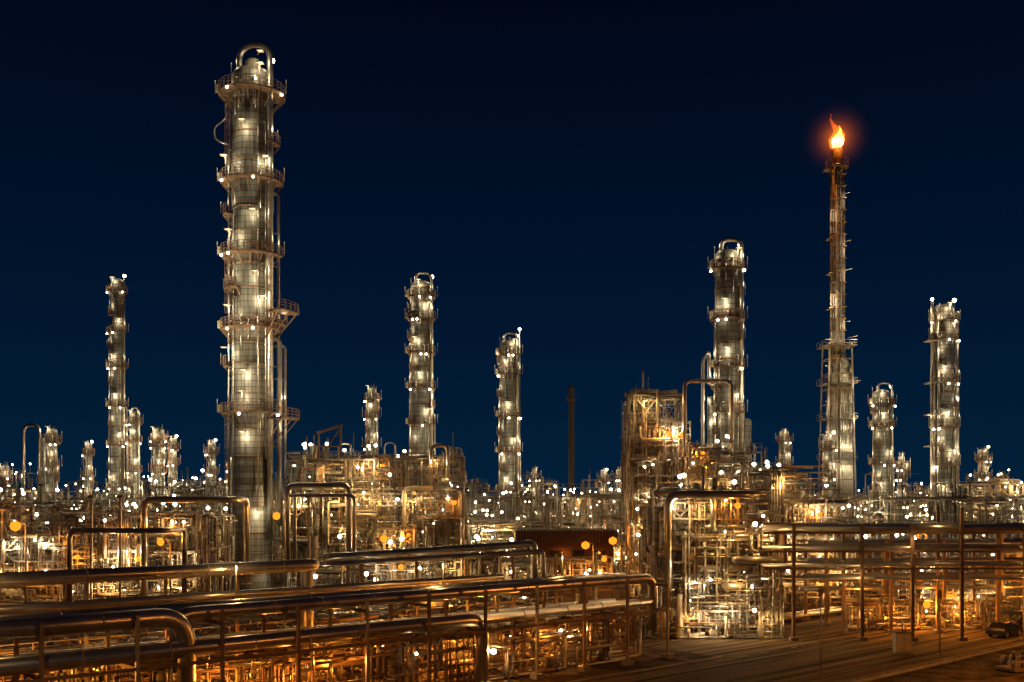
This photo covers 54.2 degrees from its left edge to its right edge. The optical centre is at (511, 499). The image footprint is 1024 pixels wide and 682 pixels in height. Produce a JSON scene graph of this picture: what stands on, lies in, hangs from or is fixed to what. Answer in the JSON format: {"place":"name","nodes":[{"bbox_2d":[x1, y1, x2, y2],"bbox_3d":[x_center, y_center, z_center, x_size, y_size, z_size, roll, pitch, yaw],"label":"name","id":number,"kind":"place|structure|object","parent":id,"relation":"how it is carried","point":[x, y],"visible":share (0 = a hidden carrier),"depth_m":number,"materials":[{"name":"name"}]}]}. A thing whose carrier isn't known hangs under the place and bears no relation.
{"place":"outdoors","nodes":[
{"label":"outdoors","id":0,"kind":"place"},
{"bbox_2d":[225,456,230,507],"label":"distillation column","id":1,"kind":"structure","parent":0,"point":[230,477],"depth_m":214.15,"materials":[{"name":"metal"}]},
{"bbox_2d":[0,502,1023,681],"bbox_3d":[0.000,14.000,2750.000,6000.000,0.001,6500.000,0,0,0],"label":"ground","id":2,"kind":"structure","parent":0,"point":[981,668],"depth_m":85.98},
{"bbox_2d":[0,460,12,527],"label":"distillation column","id":3,"kind":"structure","parent":2,"relation":"on","point":[5,477],"depth_m":214.22,"materials":[{"name":"metal"}]},
{"bbox_2d":[10,520,26,603],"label":"street lamp","id":4,"kind":"object","parent":2,"relation":"on","point":[15,525],"visible":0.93,"depth_m":117.89,"materials":[{"name":"metal"}]},
{"bbox_2d":[9,471,36,498],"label":"process structure","id":5,"kind":"object","parent":2,"relation":"on","point":[14,477],"visible":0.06,"depth_m":373.26,"materials":[{"name":"metal"}]},
{"bbox_2d":[14,423,45,518],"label":"overhead pipe loop","id":6,"kind":"object","parent":2,"relation":"on","point":[41,460],"visible":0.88,"depth_m":177.76,"materials":[{"name":"metal"}]},
{"bbox_2d":[9,463,75,515],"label":"process structure","id":7,"kind":"object","parent":2,"relation":"on","point":[28,490],"visible":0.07,"depth_m":297.19,"materials":[{"name":"metal"}]},
{"bbox_2d":[9,491,88,521],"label":"process structure","id":8,"kind":"object","parent":2,"relation":"on","point":[27,509],"depth_m":232.04,"materials":[{"name":"metal"}]},
{"bbox_2d":[38,424,61,559],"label":"distillation column","id":9,"kind":"structure","parent":2,"relation":"on","point":[52,462],"depth_m":179.14,"materials":[{"name":"metal"}]},
{"bbox_2d":[0,478,125,602],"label":"process structure","id":10,"kind":"object","parent":2,"relation":"on","point":[41,548],"visible":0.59,"depth_m":136.38,"materials":[{"name":"metal"}]},
{"bbox_2d":[63,475,102,508],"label":"process structure","id":11,"kind":"object","parent":2,"relation":"on","point":[82,487],"depth_m":374.26,"materials":[{"name":"metal"}]},
{"bbox_2d":[81,440,95,515],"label":"distillation column","id":12,"kind":"structure","parent":2,"relation":"on","point":[88,472],"depth_m":239.23,"materials":[{"name":"metal"}]},
{"bbox_2d":[0,478,187,543],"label":"process structure","id":13,"kind":"object","parent":2,"relation":"on","point":[7,494],"visible":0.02,"depth_m":202.04,"materials":[{"name":"metal"}]},
{"bbox_2d":[67,472,152,515],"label":"process structure","id":14,"kind":"object","parent":2,"relation":"on","point":[79,490],"visible":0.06,"depth_m":295.58,"materials":[{"name":"metal"}]},
{"bbox_2d":[102,274,128,510],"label":"distillation column","id":15,"kind":"structure","parent":2,"relation":"on","point":[116,289],"depth_m":238.59,"materials":[{"name":"metal"}]},
{"bbox_2d":[67,527,186,600],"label":"process pipe","id":16,"kind":"object","parent":2,"relation":"on","point":[72,532],"visible":0.85,"depth_m":112.78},
{"bbox_2d":[108,476,152,503],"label":"process structure","id":17,"kind":"object","parent":2,"relation":"on","point":[140,489],"visible":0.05,"depth_m":375.43,"materials":[{"name":"metal"}]},
{"bbox_2d":[96,487,167,509],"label":"process structure","id":18,"kind":"object","parent":2,"relation":"on","point":[111,494],"visible":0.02,"depth_m":225.24,"materials":[{"name":"metal"}]},
{"bbox_2d":[126,407,142,510],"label":"distillation column","id":19,"kind":"structure","parent":2,"relation":"on","point":[133,449],"depth_m":224.01,"materials":[{"name":"metal"}]},
{"bbox_2d":[59,485,237,601],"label":"process structure","id":20,"kind":"object","parent":2,"relation":"on","point":[205,526],"visible":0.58,"depth_m":128.99,"materials":[{"name":"metal"}]},
{"bbox_2d":[148,424,166,510],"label":"distillation column","id":21,"kind":"structure","parent":2,"relation":"on","point":[158,440],"depth_m":223.96,"materials":[{"name":"metal"}]},
{"bbox_2d":[157,538,170,594],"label":"street lamp","id":22,"kind":"object","parent":2,"relation":"on","point":[160,541],"visible":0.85,"depth_m":119.91,"materials":[{"name":"metal"}]},
{"bbox_2d":[165,435,180,508],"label":"distillation column","id":23,"kind":"structure","parent":2,"relation":"on","point":[172,460],"depth_m":225.34,"materials":[{"name":"metal"}]},
{"bbox_2d":[165,477,225,506],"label":"process structure","id":24,"kind":"object","parent":2,"relation":"on","point":[219,483],"visible":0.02,"depth_m":297.79,"materials":[{"name":"metal"}]},
{"bbox_2d":[140,496,251,595],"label":"process pipe","id":25,"kind":"object","parent":2,"relation":"on","point":[146,502],"visible":0.95,"depth_m":124.81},
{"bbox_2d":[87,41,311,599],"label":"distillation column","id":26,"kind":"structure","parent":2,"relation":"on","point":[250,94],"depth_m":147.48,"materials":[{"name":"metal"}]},
{"bbox_2d":[179,475,226,505],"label":"process structure","id":27,"kind":"object","parent":2,"relation":"on","point":[222,481],"depth_m":373.37,"materials":[{"name":"metal"}]},
{"bbox_2d":[205,438,220,506],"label":"distillation column","id":28,"kind":"structure","parent":2,"relation":"on","point":[211,468],"depth_m":224.29,"materials":[{"name":"metal"}]},
{"bbox_2d":[145,466,287,583],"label":"process structure","id":29,"kind":"object","parent":2,"relation":"on","point":[186,490],"visible":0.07,"depth_m":169.21,"materials":[{"name":"metal"}]},
{"bbox_2d":[273,512,285,586],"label":"street lamp","id":30,"kind":"object","parent":2,"relation":"on","point":[276,515],"visible":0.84,"depth_m":127.90,"materials":[{"name":"metal"}]},
{"bbox_2d":[0,596,561,681],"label":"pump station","id":31,"kind":"object","parent":2,"relation":"on","point":[97,639],"visible":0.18,"depth_m":74.04,"materials":[{"name":"metal"}]},
{"bbox_2d":[273,472,305,547],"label":"process structure","id":32,"kind":"object","parent":2,"relation":"on","point":[274,497],"visible":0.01,"depth_m":294.06,"materials":[{"name":"metal"}]},
{"bbox_2d":[284,482,351,582],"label":"process pipe","id":33,"kind":"object","parent":2,"relation":"on","point":[342,485],"visible":0.82,"depth_m":137.66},
{"bbox_2d":[288,493,355,579],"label":"process pipe","id":34,"kind":"object","parent":2,"relation":"on","point":[296,495],"visible":0.81,"depth_m":136.89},
{"bbox_2d":[0,552,673,681],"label":"pipe rack","id":35,"kind":"object","parent":2,"relation":"on","point":[174,615],"visible":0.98,"depth_m":66.85,"materials":[{"name":"metal"}]},
{"bbox_2d":[362,384,380,476],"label":"distillation column","id":36,"kind":"structure","parent":2,"relation":"on","point":[371,397],"depth_m":209.12,"materials":[{"name":"metal"}]},
{"bbox_2d":[283,431,467,586],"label":"process structure","id":37,"kind":"object","parent":2,"relation":"on","point":[391,505],"visible":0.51,"depth_m":148.52,"materials":[{"name":"metal"}]},
{"bbox_2d":[304,424,341,465],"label":"gantry frame","id":38,"kind":"object","parent":37,"relation":"attached to","point":[318,445],"visible":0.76,"depth_m":149.85,"materials":[{"name":"metal"}]},
{"bbox_2d":[428,444,450,566],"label":"process pipe","id":39,"kind":"object","parent":37,"relation":"attached to","point":[433,446],"visible":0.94,"depth_m":147.74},
{"bbox_2d":[112,607,645,681],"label":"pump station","id":40,"kind":"object","parent":2,"relation":"on","point":[396,662],"visible":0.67,"depth_m":74.87,"materials":[{"name":"metal"}]},
{"bbox_2d":[380,534,392,541],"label":"street lamp","id":41,"kind":"object","parent":2,"relation":"on","point":[383,538],"visible":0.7,"depth_m":117.58,"materials":[{"name":"metal"}]},
{"bbox_2d":[294,529,500,618],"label":"process structure","id":42,"kind":"object","parent":2,"relation":"on","point":[398,571],"visible":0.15,"depth_m":113.61,"materials":[{"name":"metal"}]},
{"bbox_2d":[406,271,437,546],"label":"distillation column","id":43,"kind":"structure","parent":2,"relation":"on","point":[420,349],"depth_m":198.35,"materials":[{"name":"metal"}]},
{"bbox_2d":[319,541,537,601],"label":"process pipe","id":44,"kind":"object","parent":2,"relation":"on","point":[437,550],"visible":0.94,"depth_m":111.66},
{"bbox_2d":[319,549,544,599],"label":"process pipe","id":45,"kind":"object","parent":2,"relation":"on","point":[540,552],"visible":0.95,"depth_m":110.74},
{"bbox_2d":[442,471,489,536],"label":"process structure","id":46,"kind":"object","parent":2,"relation":"on","point":[468,485],"visible":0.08,"depth_m":287.97,"materials":[{"name":"metal"}]},
{"bbox_2d":[455,479,483,515],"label":"process structure","id":47,"kind":"object","parent":2,"relation":"on","point":[472,491],"visible":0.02,"depth_m":374.69,"materials":[{"name":"metal"}]},
{"bbox_2d":[489,644,511,681],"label":"street lamp","id":48,"kind":"object","parent":2,"relation":"on","point":[493,650],"visible":1,"depth_m":75.90,"materials":[{"name":"metal"}]},
{"bbox_2d":[485,465,531,534],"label":"process structure","id":49,"kind":"object","parent":2,"relation":"on","point":[526,482],"visible":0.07,"depth_m":376.08,"materials":[{"name":"metal"}]},
{"bbox_2d":[472,538,547,602],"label":"process structure","id":50,"kind":"object","parent":2,"relation":"on","point":[522,566],"visible":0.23,"depth_m":122.86,"materials":[{"name":"metal"}]},
{"bbox_2d":[466,484,554,551],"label":"process structure","id":51,"kind":"object","parent":2,"relation":"on","point":[488,497],"visible":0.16,"depth_m":225.33,"materials":[{"name":"metal"}]},
{"bbox_2d":[496,328,546,537],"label":"distillation column","id":52,"kind":"structure","parent":2,"relation":"on","point":[508,412],"depth_m":208.50,"materials":[{"name":"metal"}]},
{"bbox_2d":[529,467,539,528],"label":"distillation column","id":53,"kind":"structure","parent":2,"relation":"on","point":[533,480],"depth_m":239.40,"materials":[{"name":"metal"}]},
{"bbox_2d":[521,476,559,528],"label":"process structure","id":54,"kind":"object","parent":2,"relation":"on","point":[555,487],"visible":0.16,"depth_m":291.79,"materials":[{"name":"metal"}]},
{"bbox_2d":[467,474,625,572],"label":"process structure","id":55,"kind":"object","parent":2,"relation":"on","point":[508,528],"visible":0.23,"depth_m":191.14,"materials":[{"name":"metal"}]},
{"bbox_2d":[516,528,616,574],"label":"storage shed","id":56,"kind":"structure","parent":2,"relation":"on","point":[567,542],"depth_m":164.94,"materials":[{"name":"metal"}]},
{"bbox_2d":[540,481,600,528],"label":"process structure","id":57,"kind":"object","parent":2,"relation":"on","point":[585,489],"visible":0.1,"depth_m":368.33,"materials":[{"name":"metal"}]},
{"bbox_2d":[566,386,575,519],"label":"smokestack","id":58,"kind":"object","parent":2,"relation":"on","point":[571,400],"visible":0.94,"depth_m":299.25,"materials":[{"name":"metal"}]},
{"bbox_2d":[538,555,613,589],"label":"process structure","id":59,"kind":"object","parent":2,"relation":"on","point":[567,560],"visible":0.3,"depth_m":155.93,"materials":[{"name":"metal"}]},
{"bbox_2d":[559,474,615,529],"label":"process structure","id":60,"kind":"object","parent":2,"relation":"on","point":[567,495],"visible":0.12,"depth_m":292.30,"materials":[{"name":"metal"}]},
{"bbox_2d":[581,541,593,597],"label":"street lamp","id":61,"kind":"object","parent":2,"relation":"on","point":[585,545],"visible":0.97,"depth_m":142.89,"materials":[{"name":"metal"}]},
{"bbox_2d":[569,489,619,536],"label":"process structure","id":62,"kind":"object","parent":2,"relation":"on","point":[615,524],"visible":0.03,"depth_m":236.98,"materials":[{"name":"metal"}]},
{"bbox_2d":[599,467,610,524],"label":"distillation column","id":63,"kind":"structure","parent":2,"relation":"on","point":[603,480],"depth_m":239.50,"materials":[{"name":"metal"}]},
{"bbox_2d":[601,555,612,598],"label":"street lamp","id":64,"kind":"object","parent":2,"relation":"on","point":[604,559],"visible":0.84,"depth_m":137.90,"materials":[{"name":"metal"}]},
{"bbox_2d":[608,481,621,513],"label":"process structure","id":65,"kind":"object","parent":2,"relation":"on","point":[611,482],"visible":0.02,"depth_m":372.38,"materials":[{"name":"metal"}]},
{"bbox_2d":[609,537,622,596],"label":"street lamp","id":66,"kind":"object","parent":2,"relation":"on","point":[612,540],"visible":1,"depth_m":143.70,"materials":[{"name":"metal"}]},
{"bbox_2d":[613,466,622,514],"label":"distillation column","id":67,"kind":"structure","parent":2,"relation":"on","point":[617,477],"depth_m":237.49,"materials":[{"name":"metal"}]},
{"bbox_2d":[620,370,690,597],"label":"process structure","id":68,"kind":"object","parent":2,"relation":"on","point":[648,466],"visible":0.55,"depth_m":142.59,"materials":[{"name":"metal"}]},
{"bbox_2d":[639,467,786,638],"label":"process structure","id":69,"kind":"object","parent":2,"relation":"on","point":[722,590],"visible":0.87,"depth_m":100.87,"materials":[{"name":"metal"}]},
{"bbox_2d":[661,490,764,590],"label":"process pipe","id":70,"kind":"object","parent":69,"relation":"attached to","point":[671,498],"visible":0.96,"depth_m":99.14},
{"bbox_2d":[674,428,762,511],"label":"process structure","id":71,"kind":"object","parent":2,"relation":"on","point":[713,461],"visible":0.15,"depth_m":141.23,"materials":[{"name":"metal"}]},
{"bbox_2d":[681,379,734,456],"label":"process pipe","id":72,"kind":"object","parent":71,"relation":"on","point":[731,414],"visible":1,"depth_m":138.76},
{"bbox_2d":[701,237,813,538],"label":"distillation column","id":73,"kind":"structure","parent":2,"relation":"on","point":[727,316],"depth_m":163.49,"materials":[{"name":"metal"}]},
{"bbox_2d":[646,601,905,639],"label":"pipe track","id":74,"kind":"structure","parent":2,"relation":"on","point":[836,610],"depth_m":117.32,"materials":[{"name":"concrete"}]},
{"bbox_2d":[777,428,791,506],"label":"distillation column","id":75,"kind":"structure","parent":2,"relation":"on","point":[784,441],"depth_m":239.02,"materials":[{"name":"metal"}]},
{"bbox_2d":[731,447,856,610],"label":"process structure","id":76,"kind":"object","parent":2,"relation":"on","point":[811,510],"visible":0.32,"depth_m":126.12,"materials":[{"name":"metal"}]},
{"bbox_2d":[828,553,831,616],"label":"street lamp","id":77,"kind":"object","parent":2,"relation":"on","point":[829,615],"visible":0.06,"depth_m":119.90,"materials":[{"name":"metal"}]},
{"bbox_2d":[817,147,859,536],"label":"flare stack","id":78,"kind":"object","parent":2,"relation":"on","point":[840,383],"visible":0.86,"depth_m":198.55,"materials":[{"name":"metal"}]},
{"bbox_2d":[831,126,843,147],"bbox_3d":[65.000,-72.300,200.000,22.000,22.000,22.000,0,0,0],"label":"flare flame","id":79,"kind":"object","parent":78,"relation":"on","point":[837,141],"visible":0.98,"depth_m":199.57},
{"bbox_2d":[818,431,904,535],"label":"distillation column","id":80,"kind":"structure","parent":2,"relation":"on","point":[827,448],"depth_m":193.13,"materials":[{"name":"metal"}]},
{"bbox_2d":[868,382,896,522],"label":"distillation column","id":81,"kind":"structure","parent":2,"relation":"on","point":[881,402],"depth_m":218.42,"materials":[{"name":"metal"}]},
{"bbox_2d":[756,507,1023,640],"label":"pipe bridge","id":82,"kind":"structure","parent":2,"relation":"on","point":[938,528],"depth_m":99.91,"materials":[{"name":"metal"}]},
{"bbox_2d":[854,483,929,538],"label":"process structure","id":83,"kind":"object","parent":2,"relation":"on","point":[918,508],"visible":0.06,"depth_m":228.45,"materials":[{"name":"metal"}]},
{"bbox_2d":[865,471,929,537],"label":"process structure","id":84,"kind":"object","parent":2,"relation":"on","point":[917,488],"visible":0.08,"depth_m":300.19,"materials":[{"name":"metal"}]},
{"bbox_2d":[893,452,910,538],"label":"distillation column","id":85,"kind":"structure","parent":2,"relation":"on","point":[902,472],"depth_m":189.43,"materials":[{"name":"metal"}]},
{"bbox_2d":[791,534,1022,624],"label":"pipe bridge","id":86,"kind":"structure","parent":2,"relation":"on","point":[826,588],"depth_m":114.23,"materials":[{"name":"metal"}]},
{"bbox_2d":[795,482,1023,571],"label":"process structure","id":87,"kind":"object","parent":2,"relation":"on","point":[1017,509],"visible":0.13,"depth_m":168.18,"materials":[{"name":"metal"}]},
{"bbox_2d":[905,482,929,522],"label":"process structure","id":88,"kind":"object","parent":2,"relation":"on","point":[911,485],"visible":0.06,"depth_m":372.10,"materials":[{"name":"metal"}]},
{"bbox_2d":[831,516,1022,614],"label":"process structure","id":89,"kind":"object","parent":2,"relation":"on","point":[979,594],"visible":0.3,"depth_m":122.19,"materials":[{"name":"metal"}]},
{"bbox_2d":[845,593,1022,630],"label":"pump station","id":90,"kind":"object","parent":2,"relation":"on","point":[921,615],"visible":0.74,"depth_m":108.00,"materials":[{"name":"metal"}]},
{"bbox_2d":[924,298,960,537],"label":"distillation column","id":91,"kind":"structure","parent":2,"relation":"on","point":[943,340],"depth_m":188.44,"materials":[{"name":"metal"}]},
{"bbox_2d":[927,470,1023,537],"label":"process structure","id":92,"kind":"object","parent":2,"relation":"on","point":[975,482],"visible":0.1,"depth_m":227.21,"materials":[{"name":"metal"}]},
{"bbox_2d":[974,445,990,535],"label":"distillation column","id":93,"kind":"structure","parent":2,"relation":"on","point":[983,458],"depth_m":239.07,"materials":[{"name":"metal"}]},
{"bbox_2d":[953,518,1022,595],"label":"process structure","id":94,"kind":"object","parent":2,"relation":"on","point":[983,537],"visible":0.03,"depth_m":141.74,"materials":[{"name":"metal"}]},
{"bbox_2d":[963,469,1022,520],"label":"process structure","id":95,"kind":"object","parent":2,"relation":"on","point":[1005,477],"visible":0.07,"depth_m":288.96,"materials":[{"name":"metal"}]},
{"bbox_2d":[964,480,1021,520],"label":"process structure","id":96,"kind":"object","parent":2,"relation":"on","point":[993,493],"depth_m":375.46,"materials":[{"name":"metal"}]},
{"bbox_2d":[994,650,1023,671],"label":"valve skid","id":97,"kind":"object","parent":2,"relation":"on","point":[1014,664],"visible":1,"depth_m":81.44,"materials":[{"name":"metal"}]},
{"bbox_2d":[0,0,1023,501],"label":"sky","id":98,"kind":"structure","parent":0,"point":[569,174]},
{"bbox_2d":[642,614,957,657],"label":"road","id":99,"kind":"structure","parent":0,"point":[807,632],"depth_m":98.65,"materials":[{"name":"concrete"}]},
{"bbox_2d":[582,615,1023,681],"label":"road","id":100,"kind":"structure","parent":0,"point":[848,659],"depth_m":87.02,"materials":[{"name":"asphalt"}]},
{"bbox_2d":[591,619,958,681],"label":"road marking","id":101,"kind":"object","parent":100,"relation":"on","point":[728,658],"visible":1,"depth_m":87.51,"materials":[{"name":"paint"}]},
{"bbox_2d":[567,644,1023,681],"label":"kerb","id":102,"kind":"structure","parent":100,"relation":"on","point":[862,680],"depth_m":83.11,"materials":[{"name":"concrete"}]},
{"bbox_2d":[817,586,823,672],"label":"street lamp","id":103,"kind":"object","parent":100,"relation":"on","point":[820,592],"visible":1,"depth_m":80.96,"materials":[{"name":"metal"}]},
{"bbox_2d":[891,620,913,653],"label":"electrical cabinet","id":104,"kind":"object","parent":100,"relation":"on","point":[902,641],"visible":1,"depth_m":90.57,"materials":[{"name":"metal"}]},
{"bbox_2d":[923,599,935,628],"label":"street lamp","id":105,"kind":"object","parent":100,"relation":"on","point":[926,604],"visible":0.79,"depth_m":105.63,"materials":[{"name":"metal"}]},
{"bbox_2d":[845,642,1023,681],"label":"road marking","id":106,"kind":"object","parent":100,"relation":"on","point":[932,662],"visible":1,"depth_m":85.90,"materials":[{"name":"paint"}]},
{"bbox_2d":[937,588,942,655],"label":"street lamp","id":107,"kind":"object","parent":100,"relation":"on","point":[939,598],"visible":1,"depth_m":89.95,"materials":[{"name":"metal"}]},
{"bbox_2d":[986,621,1022,637],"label":"parked car","id":108,"kind":"object","parent":100,"relation":"on","point":[1004,629],"visible":1,"depth_m":101.43,"materials":[{"name":"metal"}]},
{"bbox_2d":[1015,616,1022,626],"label":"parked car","id":109,"kind":"object","parent":100,"relation":"on","point":[1019,622],"visible":0.56,"depth_m":106.50,"materials":[{"name":"metal"}]},
{"bbox_2d":[845,598,857,618],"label":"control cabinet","id":110,"kind":"object","parent":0,"point":[851,600],"visible":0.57,"depth_m":116.97,"materials":[{"name":"metal"}]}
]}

